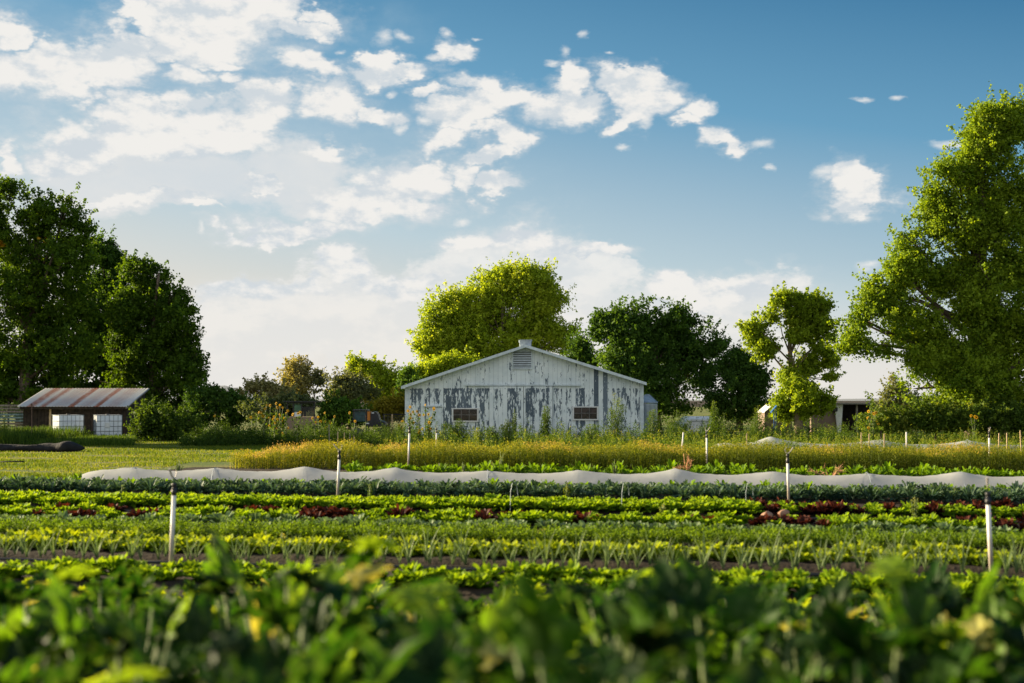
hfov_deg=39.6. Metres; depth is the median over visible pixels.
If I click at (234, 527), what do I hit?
feathery greens
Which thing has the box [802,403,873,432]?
building
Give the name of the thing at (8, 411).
board fence
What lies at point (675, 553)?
yellow lettuce
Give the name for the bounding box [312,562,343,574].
green lettuce
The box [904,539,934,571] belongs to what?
leek
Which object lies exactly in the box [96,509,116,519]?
green lettuce
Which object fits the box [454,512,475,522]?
green lettuce
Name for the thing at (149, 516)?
young cabbage
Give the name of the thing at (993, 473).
leafy green plant
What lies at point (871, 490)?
kale plant
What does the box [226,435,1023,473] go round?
golden crop
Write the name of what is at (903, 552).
yellow lettuce
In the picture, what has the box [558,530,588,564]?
leek
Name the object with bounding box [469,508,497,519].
red lettuce
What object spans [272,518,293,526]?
young cabbage
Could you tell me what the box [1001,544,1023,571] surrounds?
leek
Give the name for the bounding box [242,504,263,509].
red lettuce
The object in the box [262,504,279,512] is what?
red lettuce
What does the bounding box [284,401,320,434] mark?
garden hut
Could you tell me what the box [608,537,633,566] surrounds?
leek
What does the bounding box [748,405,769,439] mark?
tall weed
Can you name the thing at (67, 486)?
kale plant
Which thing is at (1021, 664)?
squash plant
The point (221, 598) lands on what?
squash plant
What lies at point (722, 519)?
green lettuce
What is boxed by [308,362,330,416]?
olive tree
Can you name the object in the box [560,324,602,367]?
young tree
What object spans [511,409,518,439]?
tall weed
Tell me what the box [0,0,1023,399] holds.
sky
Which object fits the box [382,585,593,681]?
squash plant
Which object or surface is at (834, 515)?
green lettuce
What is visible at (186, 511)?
green lettuce
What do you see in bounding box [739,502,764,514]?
green lettuce
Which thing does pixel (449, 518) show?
green lettuce
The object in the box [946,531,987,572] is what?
leek
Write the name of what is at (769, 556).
leek
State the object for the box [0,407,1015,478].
lawn
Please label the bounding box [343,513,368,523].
young cabbage
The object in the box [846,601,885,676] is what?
squash plant
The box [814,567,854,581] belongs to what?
green lettuce
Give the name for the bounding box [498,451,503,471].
tall weed
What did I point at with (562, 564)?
leek
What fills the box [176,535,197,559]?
leek
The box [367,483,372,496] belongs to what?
stray weed
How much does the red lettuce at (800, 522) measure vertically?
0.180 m
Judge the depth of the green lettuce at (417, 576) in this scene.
13.41 m
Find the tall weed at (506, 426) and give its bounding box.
[501,419,509,438]
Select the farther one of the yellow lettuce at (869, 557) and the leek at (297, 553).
the leek at (297, 553)
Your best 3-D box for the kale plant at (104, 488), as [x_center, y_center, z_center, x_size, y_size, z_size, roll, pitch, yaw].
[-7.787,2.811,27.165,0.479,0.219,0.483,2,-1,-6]
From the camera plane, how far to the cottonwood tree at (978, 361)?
57.65 m
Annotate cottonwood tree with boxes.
[0,174,107,428]
[65,224,136,387]
[96,249,210,415]
[404,252,583,364]
[821,81,1023,440]
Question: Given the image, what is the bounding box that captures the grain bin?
[644,394,657,432]
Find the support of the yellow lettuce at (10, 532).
on the soil bed at (848, 566)
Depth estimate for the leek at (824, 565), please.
14.94 m
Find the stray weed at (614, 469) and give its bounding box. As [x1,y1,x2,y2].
[611,459,617,473]
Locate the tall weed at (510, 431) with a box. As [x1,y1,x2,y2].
[499,421,513,447]
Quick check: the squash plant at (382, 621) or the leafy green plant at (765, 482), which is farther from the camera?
the leafy green plant at (765, 482)
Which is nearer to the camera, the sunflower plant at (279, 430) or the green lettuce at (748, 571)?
the green lettuce at (748, 571)
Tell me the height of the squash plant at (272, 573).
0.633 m
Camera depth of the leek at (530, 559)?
15.15 m
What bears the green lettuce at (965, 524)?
on the soil bed at (533, 525)
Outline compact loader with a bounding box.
[352,409,387,435]
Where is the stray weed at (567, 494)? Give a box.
[563,482,570,496]
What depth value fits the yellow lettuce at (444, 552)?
15.95 m
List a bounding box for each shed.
[18,388,149,435]
[758,404,791,432]
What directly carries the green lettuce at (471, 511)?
on the soil bed at (533, 525)
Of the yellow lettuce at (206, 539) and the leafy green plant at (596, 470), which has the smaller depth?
the yellow lettuce at (206, 539)
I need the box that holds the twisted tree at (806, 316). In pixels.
[733,280,846,432]
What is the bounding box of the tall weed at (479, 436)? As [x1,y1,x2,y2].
[473,427,482,448]
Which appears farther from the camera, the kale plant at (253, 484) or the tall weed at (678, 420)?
the tall weed at (678, 420)
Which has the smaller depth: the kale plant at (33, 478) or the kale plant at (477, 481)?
the kale plant at (477, 481)
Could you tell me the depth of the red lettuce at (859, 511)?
21.80 m
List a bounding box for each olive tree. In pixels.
[273,353,318,416]
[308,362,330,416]
[322,364,384,429]
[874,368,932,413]
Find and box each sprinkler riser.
[168,468,176,561]
[333,444,341,494]
[406,423,411,465]
[705,427,709,463]
[785,447,793,499]
[985,477,992,570]
[988,427,990,469]
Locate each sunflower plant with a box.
[249,412,259,434]
[259,404,269,442]
[265,404,272,437]
[270,402,277,436]
[276,404,283,436]
[280,410,291,438]
[292,411,302,443]
[309,417,317,436]
[316,416,321,431]
[322,412,336,439]
[347,411,355,432]
[405,406,416,441]
[413,410,421,439]
[421,404,435,437]
[865,410,879,439]
[969,415,981,441]
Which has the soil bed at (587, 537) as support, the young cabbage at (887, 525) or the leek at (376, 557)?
the young cabbage at (887, 525)
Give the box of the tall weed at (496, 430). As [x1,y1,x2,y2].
[486,426,503,441]
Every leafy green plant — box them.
[70,473,84,479]
[340,462,359,471]
[343,463,361,471]
[353,460,363,470]
[361,466,372,470]
[374,463,391,470]
[392,463,409,470]
[405,464,417,468]
[410,466,422,471]
[419,465,428,471]
[424,464,437,471]
[432,463,451,472]
[446,466,461,472]
[465,462,471,471]
[466,464,480,471]
[467,467,483,471]
[479,460,490,469]
[482,466,494,470]
[488,477,498,484]
[493,460,504,470]
[497,463,518,472]
[508,463,528,471]
[510,465,527,472]
[524,462,536,472]
[528,464,550,472]
[541,479,555,485]
[542,462,557,471]
[546,468,561,472]
[558,467,572,471]
[569,460,584,469]
[580,464,593,471]
[591,465,604,471]
[605,466,620,473]
[606,460,628,470]
[606,465,621,472]
[622,469,636,473]
[633,466,650,473]
[649,465,665,472]
[650,464,660,472]
[664,458,679,469]
[683,465,706,473]
[700,464,717,473]
[703,467,720,474]
[708,459,728,474]
[712,465,727,474]
[724,462,738,474]
[726,466,738,474]
[735,465,749,474]
[737,463,761,473]
[760,479,775,485]
[782,467,795,472]
[795,465,809,475]
[798,481,814,491]
[807,469,816,475]
[810,466,827,474]
[820,466,832,472]
[823,466,841,474]
[845,464,862,474]
[854,469,867,473]
[861,466,876,473]
[869,468,883,474]
[875,464,891,474]
[884,461,896,474]
[887,467,905,475]
[903,470,916,475]
[911,465,929,475]
[916,461,931,475]
[919,469,938,475]
[924,465,937,475]
[929,467,949,474]
[949,469,966,472]
[960,466,974,473]
[970,468,991,475]
[989,470,1005,476]
[998,469,1007,475]
[1003,471,1018,476]
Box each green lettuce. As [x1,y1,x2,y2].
[0,507,14,514]
[0,562,16,577]
[0,564,30,577]
[4,559,31,569]
[9,502,30,508]
[9,507,31,517]
[22,576,48,588]
[25,505,43,511]
[25,561,58,576]
[27,559,51,568]
[41,501,55,511]
[47,509,62,514]
[47,556,80,569]
[53,565,73,577]
[55,504,78,512]
[71,556,106,569]
[76,501,99,509]
[76,568,109,580]
[79,590,89,606]
[96,506,120,516]
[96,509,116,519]
[96,553,134,575]
[114,512,126,517]
[126,559,146,570]
[126,563,158,578]
[135,507,148,512]
[151,510,169,519]
[153,557,182,572]
[153,567,185,580]
[159,505,182,516]
[172,559,202,574]
[179,506,192,513]
[182,508,193,514]
[183,566,207,581]
[188,504,213,517]
[191,511,203,516]
[207,504,230,514]
[233,506,247,514]
[233,509,252,520]
[236,558,257,573]
[236,584,260,594]
[242,566,270,583]
[247,508,263,513]
[251,559,283,571]
[254,511,271,519]
[268,508,283,517]
[270,560,301,582]
[277,505,300,511]
[278,508,299,515]
[309,569,317,575]
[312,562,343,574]
[354,508,379,519]
[367,515,382,520]
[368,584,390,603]
[370,505,390,516]
[376,570,389,579]
[381,514,399,520]
[384,504,405,515]
[384,569,410,585]
[391,560,424,573]
[392,568,435,584]
[401,513,421,521]
[409,510,425,518]
[420,514,437,522]
[424,565,451,577]
[428,509,452,520]
[437,515,458,521]
[439,567,466,576]
[442,571,473,586]
[444,509,466,519]
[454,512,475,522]
[462,508,479,513]
[462,572,495,588]
[470,562,505,580]
[493,512,516,522]
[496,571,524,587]
[497,559,538,577]
[505,508,520,517]
[512,583,548,594]
[513,510,539,524]
[520,510,544,514]
[524,561,561,579]
[528,512,552,523]
[528,576,548,586]
[545,510,558,522]
[551,511,578,524]
[551,558,589,583]
[559,575,585,584]
[583,567,617,580]
[583,576,609,590]
[584,514,610,524]
[606,514,620,518]
[606,567,636,579]
[606,573,631,585]
[610,511,636,525]
[619,511,642,515]
[633,515,651,522]
[650,515,670,525]
[656,509,681,515]
[669,561,701,570]
[670,513,693,524]
[682,510,701,518]
[692,517,713,526]
[702,511,719,517]
[709,515,730,525]
[712,568,733,584]
[712,576,725,586]
[717,510,740,519]
[723,572,763,586]
[726,565,765,583]
[727,519,746,526]
[737,513,754,522]
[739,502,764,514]
[761,570,786,578]
[762,577,794,592]
[765,518,785,525]
[776,499,798,505]
[776,567,815,579]
[777,503,800,514]
[785,576,820,593]
[787,597,810,605]
[795,502,815,508]
[796,600,810,619]
[812,572,853,594]
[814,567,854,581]
[816,512,836,522]
[826,516,849,529]
[836,512,851,519]
[847,513,875,524]
[850,571,886,594]
[855,512,871,519]
[860,592,890,609]
[862,501,881,510]
[868,505,885,512]
[868,506,886,515]
[872,514,895,527]
[878,513,895,518]
[880,572,920,592]
[887,507,907,514]
[895,516,918,527]
[897,501,920,509]
[902,504,927,515]
[913,517,932,526]
[913,571,924,579]
[917,512,939,524]
[933,517,955,526]
[935,519,958,528]
[937,508,956,517]
[938,503,954,508]
[947,572,973,582]
[950,577,975,599]
[953,506,972,515]
[954,503,974,510]
[955,519,972,525]
[959,522,974,527]
[959,568,998,583]
[968,509,993,516]
[970,519,995,528]
[973,516,996,524]
[991,506,1002,513]
[991,516,1018,524]
[992,505,1016,517]
[998,575,1023,583]
[1003,580,1023,593]
[1006,504,1023,517]
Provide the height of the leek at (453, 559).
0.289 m
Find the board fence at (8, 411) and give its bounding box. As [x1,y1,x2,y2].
[0,401,22,427]
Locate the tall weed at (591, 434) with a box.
[578,424,600,442]
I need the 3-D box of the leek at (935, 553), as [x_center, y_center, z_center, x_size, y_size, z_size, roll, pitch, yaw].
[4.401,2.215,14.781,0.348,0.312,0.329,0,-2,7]
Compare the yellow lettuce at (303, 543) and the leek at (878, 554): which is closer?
the leek at (878, 554)
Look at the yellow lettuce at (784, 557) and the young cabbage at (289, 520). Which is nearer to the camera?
the yellow lettuce at (784, 557)
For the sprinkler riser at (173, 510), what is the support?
on the soil bed at (464, 590)
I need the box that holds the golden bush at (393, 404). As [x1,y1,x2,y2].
[363,386,404,427]
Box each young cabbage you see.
[2,514,26,522]
[37,514,54,519]
[53,510,73,521]
[61,516,82,522]
[89,514,105,520]
[122,516,136,521]
[135,511,160,521]
[155,514,170,523]
[178,513,195,521]
[186,514,207,523]
[202,510,233,525]
[222,517,237,525]
[245,512,270,523]
[265,517,282,523]
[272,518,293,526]
[279,512,305,523]
[293,515,314,525]
[310,519,332,528]
[317,517,336,520]
[319,518,343,526]
[336,516,355,523]
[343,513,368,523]
[345,518,365,528]
[380,517,403,529]
[391,517,419,530]
[417,520,439,533]
[428,519,443,527]
[458,520,476,528]
[470,521,495,532]
[478,518,499,526]
[498,518,514,523]
[510,520,533,530]
[534,518,560,530]
[554,521,569,528]
[568,520,594,531]
[590,520,610,527]
[608,520,622,528]
[624,520,649,533]
[640,522,669,532]
[665,521,679,529]
[666,525,691,534]
[676,519,705,536]
[726,525,744,532]
[742,525,765,536]
[763,522,791,534]
[785,524,803,527]
[803,523,818,533]
[807,525,827,535]
[842,522,862,533]
[856,520,884,532]
[880,520,908,531]
[901,524,928,531]
[912,528,928,538]
[928,522,961,533]
[956,525,981,533]
[970,527,993,538]
[980,526,1004,533]
[998,524,1018,532]
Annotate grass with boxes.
[0,424,136,445]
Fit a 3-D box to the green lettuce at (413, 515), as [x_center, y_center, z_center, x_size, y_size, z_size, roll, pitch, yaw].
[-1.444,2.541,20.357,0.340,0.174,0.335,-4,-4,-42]
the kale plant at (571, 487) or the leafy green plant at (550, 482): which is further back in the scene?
the leafy green plant at (550, 482)
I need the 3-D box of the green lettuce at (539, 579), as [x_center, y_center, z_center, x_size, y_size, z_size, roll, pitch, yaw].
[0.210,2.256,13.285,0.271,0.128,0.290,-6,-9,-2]
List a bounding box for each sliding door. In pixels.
[489,387,522,438]
[524,387,551,437]
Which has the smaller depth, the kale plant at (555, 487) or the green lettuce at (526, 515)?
the green lettuce at (526, 515)
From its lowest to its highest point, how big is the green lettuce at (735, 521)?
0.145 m
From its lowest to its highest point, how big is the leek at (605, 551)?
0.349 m
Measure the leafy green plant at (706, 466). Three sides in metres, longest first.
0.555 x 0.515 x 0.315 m
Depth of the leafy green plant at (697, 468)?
32.28 m
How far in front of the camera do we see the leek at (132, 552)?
15.80 m
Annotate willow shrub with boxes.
[178,374,238,430]
[205,384,260,431]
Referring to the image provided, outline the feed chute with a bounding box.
[770,405,776,430]
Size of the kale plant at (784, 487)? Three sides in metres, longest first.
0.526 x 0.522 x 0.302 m
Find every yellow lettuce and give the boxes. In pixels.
[0,528,28,536]
[0,535,16,547]
[6,534,32,549]
[21,529,43,538]
[24,534,49,549]
[35,526,65,538]
[47,537,68,548]
[52,538,80,548]
[54,528,82,540]
[73,533,100,549]
[77,528,111,538]
[86,529,116,538]
[95,533,124,551]
[109,526,140,540]
[114,538,141,551]
[129,537,159,551]
[131,529,163,539]
[153,534,181,551]
[174,536,196,553]
[175,532,195,538]
[188,534,211,552]
[203,535,240,550]
[234,537,261,552]
[246,531,276,549]
[256,537,276,553]
[263,536,285,542]
[268,538,300,553]
[290,537,318,553]
[300,535,336,553]
[327,536,342,551]
[328,541,353,553]
[340,540,354,548]
[364,533,393,540]
[379,546,392,553]
[391,542,416,556]
[393,534,424,547]
[411,543,432,555]
[419,539,440,547]
[428,544,455,556]
[445,538,458,553]
[449,537,481,557]
[469,540,495,557]
[485,538,521,556]
[516,544,543,557]
[519,539,538,548]
[530,538,563,557]
[545,541,573,557]
[566,541,604,557]
[577,539,600,547]
[593,542,617,557]
[601,541,622,548]
[612,543,642,558]
[634,539,669,558]
[664,549,688,560]
[666,544,686,552]
[683,546,699,556]
[686,549,710,559]
[696,541,722,551]
[703,543,738,560]
[722,542,746,551]
[726,547,749,561]
[748,548,768,560]
[762,549,790,559]
[766,546,786,554]
[783,540,818,556]
[787,551,815,561]
[810,548,836,562]
[831,541,858,556]
[832,553,854,562]
[856,539,883,553]
[857,548,886,561]
[883,550,906,559]
[891,544,921,556]
[898,551,920,565]
[915,540,944,556]
[920,552,946,562]
[938,542,972,554]
[940,550,968,564]
[959,548,987,557]
[961,552,995,564]
[984,548,1013,556]
[993,553,1013,564]
[1007,554,1023,564]
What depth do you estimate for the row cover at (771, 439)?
48.32 m
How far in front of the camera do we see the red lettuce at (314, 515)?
20.56 m
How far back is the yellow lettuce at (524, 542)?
16.25 m
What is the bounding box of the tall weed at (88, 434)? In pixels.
[80,430,94,436]
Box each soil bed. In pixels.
[0,503,1023,519]
[0,547,1023,574]
[1,570,972,602]
[4,525,1006,545]
[5,534,1023,555]
[23,516,1020,533]
[24,593,873,627]
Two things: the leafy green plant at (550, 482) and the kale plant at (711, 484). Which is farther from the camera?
the leafy green plant at (550, 482)
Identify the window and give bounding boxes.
[452,408,478,421]
[572,406,598,419]
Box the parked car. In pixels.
[675,416,716,432]
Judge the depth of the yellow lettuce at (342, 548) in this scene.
16.16 m
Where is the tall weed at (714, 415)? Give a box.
[705,401,723,442]
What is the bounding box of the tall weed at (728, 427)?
[717,413,735,439]
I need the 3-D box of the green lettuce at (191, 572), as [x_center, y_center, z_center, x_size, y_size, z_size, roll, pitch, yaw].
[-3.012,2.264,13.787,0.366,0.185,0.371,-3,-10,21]
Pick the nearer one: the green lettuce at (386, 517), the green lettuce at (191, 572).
the green lettuce at (191, 572)
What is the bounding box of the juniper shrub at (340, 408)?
[316,389,377,430]
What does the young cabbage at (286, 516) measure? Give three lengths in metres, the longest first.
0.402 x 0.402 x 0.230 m
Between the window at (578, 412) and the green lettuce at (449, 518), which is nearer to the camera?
the green lettuce at (449, 518)
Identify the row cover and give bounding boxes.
[78,467,1023,489]
[716,437,1023,451]
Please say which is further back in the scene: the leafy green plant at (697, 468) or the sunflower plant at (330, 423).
the sunflower plant at (330, 423)
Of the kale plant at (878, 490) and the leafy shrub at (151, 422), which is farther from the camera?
the leafy shrub at (151, 422)
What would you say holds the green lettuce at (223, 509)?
on the soil bed at (533, 525)
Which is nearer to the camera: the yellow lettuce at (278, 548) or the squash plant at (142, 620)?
the squash plant at (142, 620)
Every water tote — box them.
[53,414,83,430]
[93,414,122,435]
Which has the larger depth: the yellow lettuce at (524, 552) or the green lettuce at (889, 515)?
the green lettuce at (889, 515)
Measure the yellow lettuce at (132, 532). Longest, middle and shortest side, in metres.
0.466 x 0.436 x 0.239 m
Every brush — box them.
[233,388,320,430]
[235,371,297,426]
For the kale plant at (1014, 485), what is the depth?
25.44 m
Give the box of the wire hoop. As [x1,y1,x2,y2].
[510,483,517,510]
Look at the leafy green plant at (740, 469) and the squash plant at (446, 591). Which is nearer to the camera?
the squash plant at (446, 591)
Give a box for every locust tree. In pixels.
[342,350,402,428]
[408,345,483,380]
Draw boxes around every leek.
[0,531,19,556]
[7,524,31,553]
[9,536,27,553]
[17,537,35,556]
[31,538,49,557]
[33,530,54,554]
[40,527,61,557]
[58,534,67,554]
[67,533,84,554]
[73,531,94,557]
[82,533,104,557]
[95,527,127,555]
[122,527,145,557]
[123,536,134,556]
[129,538,147,558]
[148,535,163,559]
[162,534,169,556]
[162,534,181,552]
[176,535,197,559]
[187,544,195,559]
[189,533,209,557]
[228,532,245,557]
[234,534,249,558]
[238,540,256,560]
[258,537,274,561]
[280,530,302,558]
[290,534,312,558]
[297,539,312,560]
[309,532,328,559]
[319,541,335,561]
[329,549,340,561]
[364,523,393,559]
[378,535,395,560]
[393,530,421,560]
[393,543,404,563]
[396,528,417,562]
[412,522,441,560]
[419,537,439,563]
[428,536,446,561]
[440,527,469,561]
[441,536,475,564]
[447,541,461,563]
[472,540,492,563]
[476,539,499,561]
[487,542,501,562]
[495,541,517,561]
[507,539,521,561]
[523,539,543,563]
[526,539,547,562]
[531,531,554,565]
[547,536,566,562]
[557,546,577,566]
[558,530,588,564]
[562,547,577,560]
[577,535,610,563]
[591,534,618,562]
[599,539,623,566]
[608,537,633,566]
[616,540,638,564]
[625,541,659,567]
[637,527,658,564]
[654,537,672,559]
[660,543,683,563]
[677,541,694,558]
[687,534,715,565]
[693,532,716,564]
[705,533,735,565]
[706,539,734,568]
[723,531,764,566]
[733,538,758,566]
[747,523,784,566]
[747,543,768,568]
[753,536,786,568]
[763,542,789,565]
[779,532,810,566]
[782,546,800,569]
[806,538,841,567]
[807,534,838,569]
[823,545,843,568]
[827,527,857,567]
[833,524,868,568]
[843,539,873,570]
[866,543,886,565]
[870,525,910,555]
[871,541,894,558]
[891,536,919,558]
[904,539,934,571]
[916,546,932,569]
[917,541,945,565]
[925,532,963,571]
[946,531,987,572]
[975,549,987,570]
[992,540,1016,571]
[993,539,1023,569]
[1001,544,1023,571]
[1003,533,1023,573]
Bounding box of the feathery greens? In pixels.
[0,514,1023,550]
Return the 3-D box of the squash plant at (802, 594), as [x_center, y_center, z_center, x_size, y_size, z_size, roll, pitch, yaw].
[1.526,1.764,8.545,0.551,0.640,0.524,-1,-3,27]
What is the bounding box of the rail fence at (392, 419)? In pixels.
[383,414,405,433]
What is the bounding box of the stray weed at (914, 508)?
[910,496,919,517]
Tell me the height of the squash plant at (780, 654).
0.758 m
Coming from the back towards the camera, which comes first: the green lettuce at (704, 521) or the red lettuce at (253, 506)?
the red lettuce at (253, 506)
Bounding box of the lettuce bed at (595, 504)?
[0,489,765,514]
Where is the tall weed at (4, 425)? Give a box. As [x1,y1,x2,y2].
[0,415,10,431]
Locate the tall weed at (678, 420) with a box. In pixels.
[665,410,691,442]
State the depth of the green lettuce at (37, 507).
21.90 m
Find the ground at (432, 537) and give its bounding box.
[0,401,1023,680]
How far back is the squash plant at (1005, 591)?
9.29 m
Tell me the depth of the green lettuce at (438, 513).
20.59 m
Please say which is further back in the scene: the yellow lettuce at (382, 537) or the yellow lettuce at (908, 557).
the yellow lettuce at (382, 537)
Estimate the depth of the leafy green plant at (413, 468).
33.77 m
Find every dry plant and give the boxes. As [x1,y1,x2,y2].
[680,451,691,470]
[808,465,845,475]
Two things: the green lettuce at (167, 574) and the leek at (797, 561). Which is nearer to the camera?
the green lettuce at (167, 574)
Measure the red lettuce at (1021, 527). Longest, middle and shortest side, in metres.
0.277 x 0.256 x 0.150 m
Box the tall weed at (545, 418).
[538,406,552,441]
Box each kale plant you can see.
[0,477,13,490]
[6,474,30,488]
[7,478,38,490]
[23,475,43,488]
[27,480,51,490]
[40,480,62,491]
[49,477,79,489]
[53,477,81,491]
[74,480,96,493]
[87,474,107,482]
[89,480,109,490]
[91,483,115,493]
[106,480,122,490]
[107,482,131,491]
[120,481,143,490]
[134,477,165,492]
[137,477,159,490]
[143,477,169,482]
[151,483,176,493]
[170,478,191,491]
[173,477,192,490]
[177,483,198,492]
[182,480,212,493]
[204,477,226,488]
[207,483,229,494]
[219,475,243,487]
[222,483,244,493]
[224,477,248,489]
[234,480,249,490]
[238,482,261,494]
[243,482,263,492]
[248,478,273,490]
[254,480,274,492]
[263,483,282,493]
[267,478,290,489]
[277,482,289,491]
[279,484,298,495]
[280,478,298,486]
[285,481,311,492]
[294,486,313,493]
[305,478,334,493]
[308,484,330,496]
[311,475,335,487]
[324,483,343,491]
[327,483,350,495]
[328,478,350,485]
[340,483,366,496]
[343,482,365,493]
[345,476,370,482]
[353,481,375,492]
[358,479,391,496]
[366,478,391,487]
[380,478,400,485]
[380,485,401,494]
[389,482,399,487]
[392,480,419,496]
[413,484,427,493]
[415,478,433,485]
[417,481,437,487]
[418,487,438,496]
[426,482,453,493]
[429,483,457,496]
[433,478,458,493]
[450,480,469,491]
[452,483,477,496]
[459,482,486,494]
[465,477,491,492]
[468,488,488,495]
[479,479,511,494]
[482,486,506,495]
[499,481,524,494]
[507,488,529,496]
[511,479,534,494]
[525,484,548,497]
[526,479,547,494]
[532,485,553,495]
[540,487,560,497]
[544,482,565,496]
[554,482,582,498]
[569,483,593,495]
[574,490,594,497]
[580,482,599,494]
[586,480,606,492]
[591,484,619,496]
[595,479,624,496]
[608,485,637,497]
[615,482,643,496]
[629,482,661,498]
[635,483,665,495]
[653,484,668,494]
[660,484,688,496]
[672,479,696,493]
[672,485,698,498]
[684,486,712,498]
[689,481,707,492]
[702,486,728,498]
[707,483,718,493]
[710,482,741,496]
[720,483,747,498]
[725,483,749,496]
[741,486,772,500]
[747,485,777,496]
[765,484,792,501]
[778,484,797,497]
[781,487,810,502]
[790,483,816,497]
[804,488,832,502]
[811,485,846,501]
[827,485,846,497]
[835,487,864,502]
[854,485,887,500]
[856,483,877,494]
[863,487,888,498]
[878,485,897,493]
[883,488,906,500]
[892,479,926,489]
[893,484,915,492]
[893,486,927,502]
[915,484,932,491]
[916,488,947,500]
[923,483,948,497]
[931,481,949,494]
[934,489,962,502]
[945,486,965,497]
[954,484,983,503]
[977,489,1002,501]
[985,486,1005,493]
[996,490,1019,503]
[999,486,1023,498]
[1002,480,1023,494]
[1015,489,1023,503]
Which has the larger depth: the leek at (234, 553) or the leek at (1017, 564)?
the leek at (234, 553)
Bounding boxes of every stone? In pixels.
[761,511,772,516]
[778,509,789,516]
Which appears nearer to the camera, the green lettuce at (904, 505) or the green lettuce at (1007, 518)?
the green lettuce at (1007, 518)
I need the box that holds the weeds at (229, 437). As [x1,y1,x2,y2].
[176,414,1023,463]
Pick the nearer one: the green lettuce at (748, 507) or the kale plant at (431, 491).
the green lettuce at (748, 507)
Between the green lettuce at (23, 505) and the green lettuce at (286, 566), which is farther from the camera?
the green lettuce at (23, 505)
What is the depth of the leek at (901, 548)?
14.83 m
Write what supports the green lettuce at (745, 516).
on the soil bed at (533, 525)
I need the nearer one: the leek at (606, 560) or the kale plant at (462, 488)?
the leek at (606, 560)
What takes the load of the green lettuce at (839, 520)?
on the soil bed at (533, 525)
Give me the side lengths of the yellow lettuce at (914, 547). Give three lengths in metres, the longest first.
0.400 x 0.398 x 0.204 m
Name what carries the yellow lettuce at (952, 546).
on the soil bed at (848, 566)
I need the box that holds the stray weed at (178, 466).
[176,459,183,470]
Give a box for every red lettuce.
[29,508,44,515]
[52,501,71,508]
[67,509,82,516]
[77,507,88,516]
[82,509,99,517]
[104,502,128,513]
[125,509,147,517]
[144,507,158,515]
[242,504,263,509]
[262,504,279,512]
[295,510,311,520]
[297,505,314,510]
[303,508,319,516]
[307,511,328,519]
[314,505,333,514]
[320,505,344,516]
[336,508,358,516]
[384,503,413,518]
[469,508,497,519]
[570,511,602,524]
[746,516,773,527]
[748,497,768,506]
[756,512,777,520]
[760,503,779,514]
[772,514,797,525]
[777,500,794,507]
[790,517,811,527]
[791,515,814,523]
[797,504,819,514]
[810,502,832,515]
[814,518,835,527]
[826,499,849,515]
[849,506,868,514]
[879,502,897,512]
[919,501,947,516]
[950,500,967,505]
[954,515,976,522]
[968,499,982,508]
[971,504,992,510]
[991,496,1017,507]
[994,517,1019,531]
[1011,523,1023,531]
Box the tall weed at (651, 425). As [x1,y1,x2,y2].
[642,409,663,442]
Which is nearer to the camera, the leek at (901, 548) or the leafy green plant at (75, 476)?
the leek at (901, 548)
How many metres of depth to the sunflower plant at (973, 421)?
51.86 m
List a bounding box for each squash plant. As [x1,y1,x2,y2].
[0,565,108,668]
[0,577,89,667]
[0,624,53,682]
[0,641,94,682]
[6,598,29,612]
[9,595,207,682]
[13,569,47,608]
[23,600,36,614]
[23,605,34,623]
[36,560,155,678]
[45,571,211,682]
[55,567,180,680]
[81,593,187,682]
[83,606,113,676]
[95,667,166,682]
[100,607,302,682]
[108,590,216,679]
[140,595,242,675]
[141,599,244,682]
[145,583,164,602]
[146,587,168,609]
[153,524,420,681]
[156,533,312,676]
[181,578,230,605]
[202,623,428,682]
[216,586,264,614]
[229,535,445,681]
[261,568,320,594]
[283,559,378,646]
[297,600,555,682]
[325,601,382,613]
[326,597,421,682]
[331,604,483,682]
[353,595,402,681]
[355,634,475,675]
[356,618,544,682]
[372,590,453,637]
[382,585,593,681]
[395,587,438,626]
[428,581,501,627]
[443,596,499,619]
[466,583,504,609]
[481,576,519,605]
[484,568,719,682]
[486,651,728,682]
[546,577,627,598]
[560,570,669,671]
[569,554,844,682]
[575,568,651,671]
[575,590,692,682]
[648,673,684,682]
[652,608,790,682]
[667,617,723,663]
[676,604,888,682]
[700,565,787,658]
[703,653,771,682]
[706,575,885,682]
[731,580,803,610]
[748,581,863,682]
[750,579,813,659]
[759,596,996,682]
[811,554,1023,682]
[815,559,1012,681]
[846,589,875,618]
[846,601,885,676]
[847,557,1008,677]
[863,607,883,675]
[865,593,1004,650]
[883,648,1007,682]
[994,594,1023,676]
[996,661,1023,675]
[1001,584,1023,616]
[1001,587,1023,598]
[1018,579,1023,600]
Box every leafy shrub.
[123,394,206,441]
[852,391,916,439]
[893,389,994,440]
[962,389,1023,441]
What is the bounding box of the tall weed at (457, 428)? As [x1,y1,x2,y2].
[441,418,468,441]
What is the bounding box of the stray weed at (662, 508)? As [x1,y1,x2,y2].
[659,504,666,511]
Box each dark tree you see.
[390,361,421,397]
[582,292,734,429]
[694,338,778,430]
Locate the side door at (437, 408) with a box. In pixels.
[423,406,441,436]
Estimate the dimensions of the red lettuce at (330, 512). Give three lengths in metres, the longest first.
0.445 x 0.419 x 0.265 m
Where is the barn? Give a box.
[401,340,646,440]
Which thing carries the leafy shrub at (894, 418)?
on the lawn at (697, 412)
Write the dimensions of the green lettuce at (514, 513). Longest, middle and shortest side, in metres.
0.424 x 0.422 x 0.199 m
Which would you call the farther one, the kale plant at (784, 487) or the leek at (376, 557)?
the kale plant at (784, 487)
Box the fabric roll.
[0,441,84,451]
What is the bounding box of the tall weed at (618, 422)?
[604,392,626,440]

